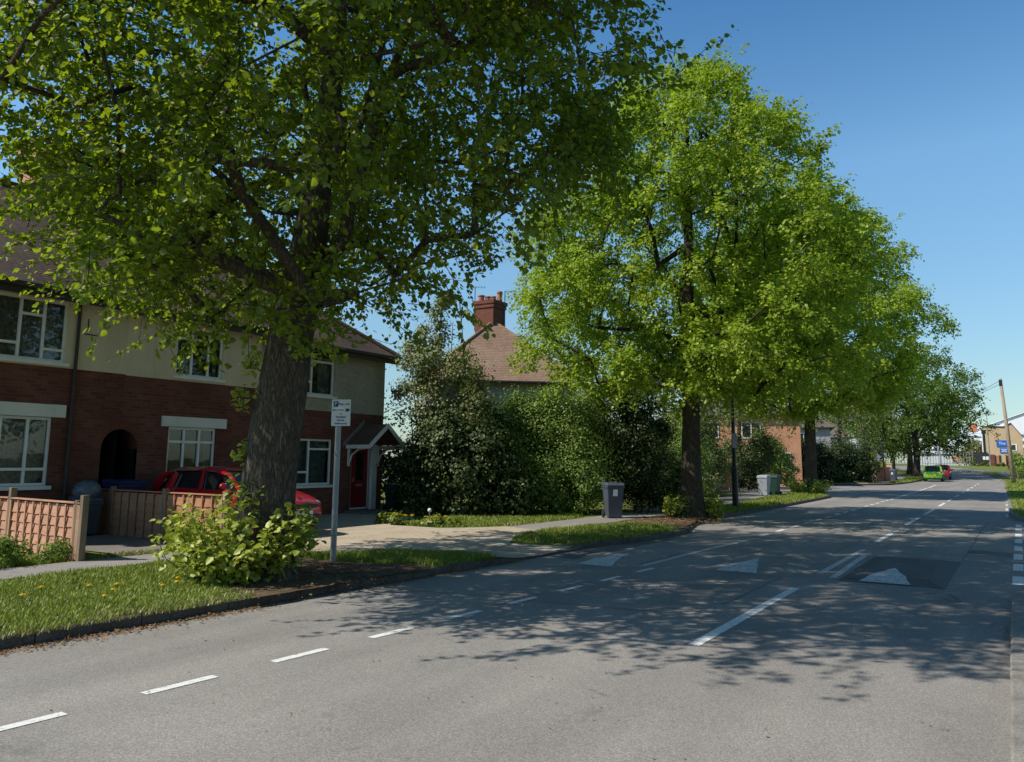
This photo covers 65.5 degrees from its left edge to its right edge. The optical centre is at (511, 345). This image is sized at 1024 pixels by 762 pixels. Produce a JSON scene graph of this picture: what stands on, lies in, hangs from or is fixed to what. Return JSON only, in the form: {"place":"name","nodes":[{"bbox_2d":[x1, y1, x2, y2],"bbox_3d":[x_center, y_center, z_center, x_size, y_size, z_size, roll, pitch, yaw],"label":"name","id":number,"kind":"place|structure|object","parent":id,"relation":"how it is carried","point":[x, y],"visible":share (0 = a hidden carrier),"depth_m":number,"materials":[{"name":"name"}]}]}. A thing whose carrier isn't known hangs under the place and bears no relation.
{"place":"outdoors","nodes":[
{"label":"outdoors","id":0,"kind":"place"},
{"bbox_2d":[0,554,68,568],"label":"grass","id":1,"kind":"structure","parent":0,"point":[29,561],"depth_m":11.48,"materials":[{"name":"green plant"}]},
{"bbox_2d":[0,558,259,639],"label":"grass","id":2,"kind":"structure","parent":0,"point":[59,577],"depth_m":8.98,"materials":[{"name":"green plant"}]},
{"bbox_2d":[85,533,177,552],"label":"driveway","id":3,"kind":"structure","parent":0,"point":[105,543],"depth_m":14.33,"materials":[{"name":"concrete"}]},
{"bbox_2d":[68,496,103,534],"bbox_3d":[-8.483,3.376,15.799,0.571,0.758,0.471,-6,-10,37],"label":"wheelie bin","id":4,"kind":"object","parent":3,"relation":"on","point":[95,507],"visible":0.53,"depth_m":15.72,"materials":[{"name":"plastic"}]},
{"bbox_2d":[71,480,102,497],"bbox_3d":[-8.455,2.907,15.865,0.544,0.471,0.545,-5,-10,32],"label":"refuse bag","id":5,"kind":"object","parent":4,"relation":"on","point":[92,488],"visible":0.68,"depth_m":15.70,"materials":[{"name":"grey plastic"}]},
{"bbox_2d":[0,493,769,579],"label":"path","id":6,"kind":"structure","parent":0,"point":[6,573],"depth_m":12.40,"materials":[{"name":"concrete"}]},
{"bbox_2d":[601,482,624,517],"bbox_3d":[2.784,4.260,21.981,0.512,0.968,0.625,2,-8,-10],"label":"wheelie bin","id":7,"kind":"object","parent":6,"relation":"on","point":[613,492],"visible":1,"depth_m":21.74,"materials":[{"name":"plastic"}]},
{"bbox_2d":[757,475,771,495],"bbox_3d":[11.801,6.535,37.232,0.512,0.968,0.625,-6,-10,37],"label":"wheelie bin","id":8,"kind":"object","parent":6,"relation":"on","point":[764,484],"visible":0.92,"depth_m":37.04,"materials":[{"name":"plastic"}]},
{"bbox_2d":[770,475,781,494],"bbox_3d":[12.530,6.652,38.005,0.512,0.968,0.625,-6,-10,37],"label":"wheelie bin","id":9,"kind":"object","parent":6,"relation":"on","point":[775,484],"visible":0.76,"depth_m":37.79,"materials":[{"name":"plastic"}]},
{"bbox_2d":[0,483,805,633],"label":"land","id":10,"kind":"structure","parent":0,"point":[417,515],"depth_m":15.47,"materials":[{"name":"green plant"}]},
{"bbox_2d":[0,532,73,563],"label":"weeds","id":11,"kind":"object","parent":10,"relation":"on","point":[7,546],"visible":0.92,"depth_m":11.68,"materials":[{"name":"green plant"}]},
{"bbox_2d":[0,487,89,560],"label":"garden fence","id":12,"kind":"object","parent":10,"relation":"on","point":[34,521],"visible":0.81,"depth_m":12.65,"materials":[{"name":"brown wood"}]},
{"bbox_2d":[0,136,146,504],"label":"terraced house","id":13,"kind":"structure","parent":10,"relation":"on","point":[61,403],"depth_m":16.36,"materials":[{"name":"red brick"}]},
{"bbox_2d":[0,415,50,490],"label":"window","id":14,"kind":"structure","parent":13,"relation":"in","point":[22,438],"depth_m":15.74,"materials":[{"name":"plastic"}]},
{"bbox_2d":[0,292,68,366],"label":"window","id":15,"kind":"structure","parent":13,"relation":"in","point":[26,336],"depth_m":16.06,"materials":[{"name":"plastic"}]},
{"bbox_2d":[85,548,175,559],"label":"grass","id":16,"kind":"structure","parent":10,"relation":"on","point":[109,555],"depth_m":12.57,"materials":[{"name":"green plant"}]},
{"bbox_2d":[97,486,228,545],"bbox_3d":[-6.887,3.277,15.273,4.545,1.070,0.097,-5,-10,34],"label":"garden fence","id":17,"kind":"object","parent":10,"relation":"on","point":[127,514],"visible":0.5,"depth_m":15.40,"materials":[{"name":"brown wood"}]},
{"bbox_2d":[61,204,268,493],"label":"terraced house","id":18,"kind":"structure","parent":10,"relation":"on","point":[193,418],"depth_m":18.95,"materials":[{"name":"red brick"}]},
{"bbox_2d":[166,427,214,470],"bbox_3d":[-7.675,2.601,18.853,0.199,1.300,1.300,-5,-10,32],"label":"window","id":19,"kind":"structure","parent":18,"relation":"in","point":[206,442],"depth_m":19.02,"materials":[{"name":"plastic"}]},
{"bbox_2d":[173,329,225,382],"bbox_3d":[-7.565,0.226,19.209,0.308,1.255,1.420,-5,-10,32],"label":"window","id":20,"kind":"structure","parent":18,"relation":"in","point":[189,376],"depth_m":19.34,"materials":[{"name":"plastic"}]},
{"bbox_2d":[192,215,404,514],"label":"end house","id":21,"kind":"structure","parent":10,"relation":"on","point":[357,378],"depth_m":23.23,"materials":[{"name":"beige paint"}]},
{"bbox_2d":[296,439,332,487],"bbox_3d":[-5.557,3.259,22.053,0.308,1.335,1.480,-5,-10,32],"label":"window","id":22,"kind":"structure","parent":21,"relation":"in","point":[312,452],"depth_m":22.24,"materials":[{"name":"plastic"}]},
{"bbox_2d":[307,353,336,398],"bbox_3d":[-5.561,0.785,22.343,0.308,1.355,1.580,-5,-10,32],"label":"window","id":23,"kind":"structure","parent":21,"relation":"in","point":[323,365],"depth_m":22.78,"materials":[{"name":"plastic"}]},
{"bbox_2d":[350,448,367,507],"bbox_3d":[-4.536,3.883,23.569,0.110,1.800,0.700,-5,-10,32],"label":"door","id":24,"kind":"structure","parent":21,"relation":"in","point":[358,487],"depth_m":23.55,"materials":[{"name":"red wood"}]},
{"bbox_2d":[185,557,428,597],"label":"bare soil","id":25,"kind":"structure","parent":10,"relation":"on","point":[382,569],"depth_m":10.72,"materials":[{"name":"brown soil"}]},
{"bbox_2d":[122,560,472,597],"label":"leaf litter","id":26,"kind":"object","parent":25,"relation":"on","point":[326,573],"visible":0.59,"depth_m":10.59,"materials":[{"name":"brown plant"}]},
{"bbox_2d":[330,399,350,561],"bbox_3d":[-2.654,2.093,12.264,0.310,2.520,0.117,-1,-8,10],"label":"parking sign","id":27,"kind":"object","parent":10,"relation":"on","point":[341,412],"visible":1,"depth_m":12.31,"materials":[{"name":"metal"}]},
{"bbox_2d":[0,0,738,584],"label":"lime tree","id":28,"kind":"object","parent":10,"relation":"on","point":[346,166],"visible":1,"depth_m":9.70,"materials":[{"name":"green plant"}]},
{"bbox_2d":[382,483,404,510],"bbox_3d":[-3.534,4.561,23.943,0.570,0.818,0.512,-7,-11,42],"label":"wheelie bin","id":29,"kind":"object","parent":10,"relation":"on","point":[389,504],"visible":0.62,"depth_m":23.76,"materials":[{"name":"plastic"}]},
{"bbox_2d":[302,546,496,566],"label":"grass","id":30,"kind":"structure","parent":10,"relation":"on","point":[430,557],"depth_m":12.45,"materials":[{"name":"green plant"}]},
{"bbox_2d":[373,510,462,526],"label":"daffodil clump","id":31,"kind":"object","parent":10,"relation":"on","point":[395,518],"visible":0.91,"depth_m":18.91,"materials":[{"name":"green plant"}]},
{"bbox_2d":[381,386,487,505],"bbox_3d":[-3.061,3.559,27.979,5.337,4.161,4.549,6,-10,-33],"label":"background shrub","id":32,"kind":"object","parent":10,"relation":"on","point":[400,412],"visible":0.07,"depth_m":27.34,"materials":[{"name":"green plant"}]},
{"bbox_2d":[383,287,501,513],"bbox_3d":[-2.014,1.571,23.817,3.938,6.840,2.893,-5,-10,32],"label":"tall shrub","id":33,"kind":"object","parent":10,"relation":"on","point":[422,370],"visible":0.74,"depth_m":23.54,"materials":[{"name":"green plant"}]},
{"bbox_2d":[376,391,547,515],"bbox_3d":[-1.562,3.090,22.805,5.207,3.602,3.464,-5,-10,32],"label":"laurel bush","id":34,"kind":"object","parent":10,"relation":"on","point":[422,470],"visible":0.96,"depth_m":22.23,"materials":[{"name":"green plant"}]},
{"bbox_2d":[398,512,584,527],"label":"grass","id":35,"kind":"structure","parent":10,"relation":"on","point":[472,521],"depth_m":20.22,"materials":[{"name":"green plant"}]},
{"bbox_2d":[412,285,579,498],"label":"hipped house","id":36,"kind":"structure","parent":10,"relation":"on","point":[491,350],"depth_m":34.21,"materials":[{"name":"tile"}]},
{"bbox_2d":[454,379,632,515],"bbox_3d":[0.679,2.975,24.354,5.924,4.288,3.684,0,-8,1],"label":"evergreen hedge","id":37,"kind":"object","parent":10,"relation":"on","point":[545,434],"visible":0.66,"depth_m":23.50,"materials":[{"name":"green plant"}]},
{"bbox_2d":[513,306,631,428],"bbox_3d":[2.287,2.715,39.681,8.748,9.270,10.260,1,-8,-7],"label":"street tree","id":38,"kind":"object","parent":10,"relation":"on","point":[559,360],"visible":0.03,"depth_m":39.04,"materials":[{"name":"green plant"}]},
{"bbox_2d":[512,521,678,543],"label":"grass","id":39,"kind":"structure","parent":10,"relation":"on","point":[636,529],"depth_m":17.00,"materials":[{"name":"green plant"}]},
{"bbox_2d":[556,406,654,496],"bbox_3d":[3.398,4.392,33.276,5.552,4.234,6.074,-5,-10,32],"label":"background shrub","id":40,"kind":"object","parent":10,"relation":"on","point":[607,432],"depth_m":32.11,"materials":[{"name":"green plant"}]},
{"bbox_2d":[570,393,702,513],"bbox_3d":[3.747,3.310,25.185,4.291,3.894,3.281,-5,-10,32],"label":"conifer bush","id":41,"kind":"object","parent":10,"relation":"on","point":[640,425],"visible":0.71,"depth_m":24.53,"materials":[{"name":"green plant"}]},
{"bbox_2d":[611,425,681,508],"bbox_3d":[4.692,4.087,28.571,3.320,3.350,5.056,-5,-10,32],"label":"garden shrub","id":42,"kind":"object","parent":10,"relation":"on","point":[665,473],"visible":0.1,"depth_m":27.96,"materials":[{"name":"green plant"}]},
{"bbox_2d":[622,514,700,528],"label":"bare soil","id":43,"kind":"structure","parent":10,"relation":"on","point":[679,524],"depth_m":21.07,"materials":[{"name":"brown soil"}]},
{"bbox_2d":[634,513,745,530],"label":"leaf litter","id":44,"kind":"object","parent":43,"relation":"on","point":[680,520],"visible":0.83,"depth_m":21.05,"materials":[{"name":"brown plant"}]},
{"bbox_2d":[602,339,743,442],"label":"street tree","id":45,"kind":"object","parent":10,"relation":"on","point":[709,411],"visible":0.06,"depth_m":48.33,"materials":[{"name":"green plant"}]},
{"bbox_2d":[646,413,726,495],"bbox_3d":[7.202,4.935,36.978,5.456,4.214,4.693,4,-9,-26],"label":"background shrub","id":46,"kind":"object","parent":10,"relation":"on","point":[712,441],"visible":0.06,"depth_m":36.91,"materials":[{"name":"green plant"}]},
{"bbox_2d":[661,411,720,499],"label":"garden shrub","id":47,"kind":"object","parent":10,"relation":"on","point":[704,453],"visible":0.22,"depth_m":32.22,"materials":[{"name":"green plant"}]},
{"bbox_2d":[658,409,736,487],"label":"background shrub","id":48,"kind":"object","parent":10,"relation":"on","point":[701,417],"visible":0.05,"depth_m":41.58,"materials":[{"name":"green plant"}]},
{"bbox_2d":[498,43,918,520],"bbox_3d":[5.770,-1.787,24.527,11.852,14.111,11.998,-5,-10,32],"label":"lime tree","id":49,"kind":"object","parent":10,"relation":"on","point":[738,368],"visible":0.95,"depth_m":21.76,"materials":[{"name":"green plant"}]},
{"bbox_2d":[700,431,738,496],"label":"garden shrub","id":50,"kind":"object","parent":10,"relation":"on","point":[717,476],"visible":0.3,"depth_m":37.11,"materials":[{"name":"green plant"}]},
{"bbox_2d":[716,465,738,491],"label":"garden gate","id":51,"kind":"structure","parent":10,"relation":"on","point":[727,486],"depth_m":41.63,"materials":[{"name":"brown wood"}]},
{"bbox_2d":[702,400,787,485],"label":"street tree","id":52,"kind":"object","parent":10,"relation":"on","point":[739,431],"visible":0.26,"depth_m":52.29,"materials":[{"name":"green plant"}]},
{"bbox_2d":[716,428,782,490],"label":"garden shrub","id":53,"kind":"object","parent":10,"relation":"on","point":[750,460],"visible":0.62,"depth_m":44.53,"materials":[{"name":"green plant"}]},
{"bbox_2d":[729,270,770,506],"bbox_3d":[8.423,1.470,27.589,1.835,8.410,0.270,-5,-10,32],"label":"lamp post","id":54,"kind":"object","parent":10,"relation":"on","point":[735,501],"visible":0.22,"depth_m":27.60,"materials":[{"name":"black metal"}]},
{"bbox_2d":[723,428,802,486],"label":"garden shrub","id":55,"kind":"object","parent":10,"relation":"on","point":[786,467],"visible":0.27,"depth_m":51.72,"materials":[{"name":"green plant"}]},
{"bbox_2d":[722,491,827,512],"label":"grass","id":56,"kind":"structure","parent":10,"relation":"on","point":[776,499],"depth_m":31.30,"materials":[{"name":"green plant"}]},
{"bbox_2d":[659,165,961,492],"bbox_3d":[15.659,-1.000,42.435,14.635,17.637,15.584,-5,-10,32],"label":"lime tree","id":57,"kind":"object","parent":10,"relation":"on","point":[906,362],"visible":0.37,"depth_m":39.56,"materials":[{"name":"green plant"}]},
{"bbox_2d":[304,513,580,557],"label":"driveway","id":58,"kind":"structure","parent":0,"point":[357,532],"depth_m":15.76,"materials":[{"name":"beige concrete"}]},
{"bbox_2d":[102,479,148,492],"bbox_3d":[-8.109,3.332,16.595,0.815,1.078,0.635,-6,-10,37],"label":"wheelie bin","id":59,"kind":"object","parent":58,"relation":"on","point":[130,484],"visible":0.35,"depth_m":16.45,"materials":[{"name":"plastic"}]},
{"bbox_2d":[153,466,321,528],"bbox_3d":[-5.776,3.253,16.816,3.892,1.400,1.951,-5,-10,32],"label":"parked car","id":60,"kind":"object","parent":58,"relation":"on","point":[206,479],"visible":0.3,"depth_m":16.47,"materials":[{"name":"red metal"}]},
{"bbox_2d":[28,544,989,759],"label":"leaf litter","id":61,"kind":"object","parent":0,"point":[552,677],"visible":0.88,"depth_m":6.61,"materials":[{"name":"brown plant"}]},
{"bbox_2d":[0,468,1023,761],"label":"road","id":62,"kind":"structure","parent":0,"point":[664,670],"depth_m":6.62,"materials":[{"name":"grey asphalt"}]},
{"bbox_2d":[0,560,519,656],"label":"leaf litter","id":63,"kind":"object","parent":62,"relation":"on","point":[116,630],"visible":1,"depth_m":8.03,"materials":[{"name":"brown plant"}]},
{"bbox_2d":[0,526,689,649],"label":"kerb","id":64,"kind":"structure","parent":62,"relation":"on","point":[42,637],"depth_m":9.14,"materials":[{"name":"grey concrete"}]},
{"bbox_2d":[711,494,830,519],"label":"kerb","id":65,"kind":"structure","parent":62,"relation":"on","point":[743,512],"depth_m":28.33,"materials":[{"name":"grey concrete"}]},
{"bbox_2d":[825,470,922,485],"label":"kerb","id":66,"kind":"structure","parent":62,"relation":"on","point":[880,484],"depth_m":61.19,"materials":[{"name":"grey concrete"}]},
{"bbox_2d":[922,465,944,481],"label":"parked car","id":67,"kind":"object","parent":62,"relation":"on","point":[932,471],"visible":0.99,"depth_m":74.33,"materials":[{"name":"green metal"}]},
{"bbox_2d":[933,464,952,479],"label":"parked car","id":68,"kind":"object","parent":62,"relation":"on","point":[947,472],"visible":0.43,"depth_m":79.79,"materials":[{"name":"red metal"}]},
{"bbox_2d":[896,467,1023,520],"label":"kerb","id":69,"kind":"structure","parent":62,"relation":"on","point":[1017,517],"depth_m":34.55,"materials":[{"name":"grey concrete"}]},
{"bbox_2d":[1010,590,1023,761],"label":"kerb","id":70,"kind":"structure","parent":62,"relation":"on","point":[1017,683],"depth_m":5.81,"materials":[{"name":"grey concrete"}]},
{"bbox_2d":[0,0,1023,463],"label":"sky","id":71,"kind":"structure","parent":0,"point":[927,96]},
{"bbox_2d":[382,470,922,483],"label":"land","id":72,"kind":"structure","parent":0,"point":[901,472],"depth_m":68.24,"materials":[{"name":"green plant"}]},
{"bbox_2d":[787,400,834,478],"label":"grey house","id":73,"kind":"structure","parent":72,"relation":"on","point":[822,432],"depth_m":73.05,"materials":[{"name":"paint"}]},
{"bbox_2d":[793,393,836,454],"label":"street tree","id":74,"kind":"object","parent":72,"relation":"on","point":[817,427],"visible":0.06,"depth_m":65.04,"materials":[{"name":"green plant"}]},
{"bbox_2d":[823,417,851,446],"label":"white house","id":75,"kind":"structure","parent":72,"relation":"on","point":[832,432],"depth_m":88.77,"materials":[{"name":"paint"}]},
{"bbox_2d":[801,436,883,482],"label":"privet hedge","id":76,"kind":"object","parent":72,"relation":"on","point":[842,463],"visible":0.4,"depth_m":64.51,"materials":[{"name":"green plant"}]},
{"bbox_2d":[790,386,907,455],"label":"street tree","id":77,"kind":"object","parent":72,"relation":"on","point":[840,432],"visible":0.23,"depth_m":76.51,"materials":[{"name":"green plant"}]},
{"bbox_2d":[873,463,892,481],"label":"garden wall","id":78,"kind":"structure","parent":72,"relation":"on","point":[887,468],"depth_m":70.56,"materials":[{"name":"orange brick"}]},
{"bbox_2d":[881,443,885,480],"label":"lamp post","id":79,"kind":"object","parent":72,"relation":"on","point":[882,444],"visible":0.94,"depth_m":70.86,"materials":[{"name":"grey metal"}]},
{"bbox_2d":[842,396,932,468],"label":"street tree","id":80,"kind":"object","parent":72,"relation":"on","point":[893,466],"visible":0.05,"depth_m":100.58,"materials":[{"name":"green plant"}]},
{"bbox_2d":[888,475,922,482],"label":"grass","id":81,"kind":"structure","parent":72,"relation":"on","point":[911,478],"depth_m":73.93,"materials":[{"name":"green plant"}]},
{"bbox_2d":[834,343,1002,475],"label":"street tree","id":82,"kind":"object","parent":72,"relation":"on","point":[944,431],"visible":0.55,"depth_m":83.28,"materials":[{"name":"green plant"}]},
{"bbox_2d":[858,374,981,473],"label":"street tree","id":83,"kind":"object","parent":72,"relation":"on","point":[909,467],"visible":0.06,"depth_m":92.41,"materials":[{"name":"green plant"}]},
{"bbox_2d":[712,489,785,492],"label":"driveway","id":84,"kind":"structure","parent":0,"point":[744,491],"depth_m":42.37,"materials":[{"name":"concrete"}]},
{"bbox_2d":[856,475,907,483],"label":"path","id":85,"kind":"structure","parent":0,"point":[899,477],"depth_m":68.99,"materials":[{"name":"concrete"}]},
{"bbox_2d":[889,469,897,480],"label":"wheelie bin","id":86,"kind":"object","parent":85,"relation":"on","point":[893,474],"visible":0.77,"depth_m":69.38,"materials":[{"name":"plastic"}]},
{"bbox_2d":[895,465,1023,516],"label":"land","id":87,"kind":"structure","parent":0,"point":[996,469],"depth_m":100.44,"materials":[{"name":"green plant"}]},
{"bbox_2d":[922,451,974,465],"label":"palisade fence","id":88,"kind":"object","parent":87,"relation":"on","point":[944,463],"visible":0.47,"depth_m":131.52,"materials":[{"name":"metal"}]},
{"bbox_2d":[975,452,987,465],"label":"steel gate","id":89,"kind":"structure","parent":88,"relation":"attached to","point":[978,459],"depth_m":128.89,"materials":[{"name":"black metal"}]},
{"bbox_2d":[971,412,990,465],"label":"street lamp","id":90,"kind":"object","parent":87,"relation":"on","point":[988,440],"visible":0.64,"depth_m":125.47,"materials":[{"name":"metal"}]},
{"bbox_2d":[981,430,989,465],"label":"notice post","id":91,"kind":"object","parent":87,"relation":"on","point":[985,457],"visible":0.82,"depth_m":122.11,"materials":[{"name":"grey metal"}]},
{"bbox_2d":[971,461,1005,466],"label":"verge shrub","id":92,"kind":"object","parent":87,"relation":"on","point":[986,464],"visible":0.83,"depth_m":118.59,"materials":[{"name":"green plant"}]},
{"bbox_2d":[981,455,1008,465],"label":"yard wall","id":93,"kind":"structure","parent":87,"relation":"on","point":[996,459],"depth_m":125.79,"materials":[{"name":"brick"}]},
{"bbox_2d":[999,379,1018,482],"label":"telegraph pole","id":94,"kind":"object","parent":87,"relation":"on","point":[1011,463],"visible":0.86,"depth_m":66.75,"materials":[{"name":"brown wood"}]},
{"bbox_2d":[1003,477,1023,490],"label":"grass","id":95,"kind":"structure","parent":87,"relation":"on","point":[1019,485],"depth_m":57.86,"materials":[{"name":"green plant"}]},
{"bbox_2d":[1006,450,1023,477],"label":"clipped hedge","id":96,"kind":"object","parent":87,"relation":"on","point":[1019,463],"visible":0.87,"depth_m":76.80,"materials":[{"name":"green plant"}]},
{"bbox_2d":[895,466,1023,480],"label":"path","id":97,"kind":"structure","parent":0,"point":[1005,474],"depth_m":97.83,"materials":[{"name":"concrete"}]},
{"bbox_2d":[1006,490,1023,517],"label":"grass","id":98,"kind":"structure","parent":0,"point":[1020,502],"depth_m":32.44,"materials":[{"name":"green plant"}]},
{"bbox_3d":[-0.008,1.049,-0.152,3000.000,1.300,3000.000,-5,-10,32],"label":"ground","id":99,"kind":"structure","parent":0,"visible":0},
{"bbox_2d":[668,399,802,485],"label":"brick house","id":100,"kind":"structure","parent":99,"relation":"on","point":[795,445],"depth_m":57.81,"materials":[{"name":"brick"}]},
{"bbox_2d":[741,422,760,437],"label":"window","id":101,"kind":"structure","parent":100,"relation":"in","point":[747,428],"depth_m":58.43,"materials":[{"name":"plastic"}]},
{"bbox_2d":[850,436,881,461],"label":"warehouse","id":102,"kind":"structure","parent":99,"relation":"on","point":[879,457],"depth_m":178.06,"materials":[{"name":"white metal"}]},
{"bbox_2d":[912,438,981,465],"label":"warehouse","id":103,"kind":"structure","parent":99,"relation":"on","point":[936,459],"depth_m":145.85,"materials":[{"name":"white metal"}]},
{"bbox_2d":[920,431,980,438],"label":"warehouse","id":104,"kind":"structure","parent":99,"relation":"on","point":[978,434],"depth_m":177.04,"materials":[{"name":"white metal"}]},
{"bbox_2d":[957,437,981,465],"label":"street tree","id":105,"kind":"object","parent":99,"relation":"on","point":[978,448],"visible":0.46,"depth_m":139.30,"materials":[{"name":"green plant"}]},
{"bbox_2d":[970,412,1023,451],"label":"warehouse","id":106,"kind":"structure","parent":99,"relation":"on","point":[1017,421],"depth_m":193.77,"materials":[{"name":"white metal"}]},
{"bbox_2d":[981,423,1023,461],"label":"brick office","id":107,"kind":"structure","parent":99,"relation":"on","point":[999,448],"depth_m":131.35,"materials":[{"name":"beige brick"}]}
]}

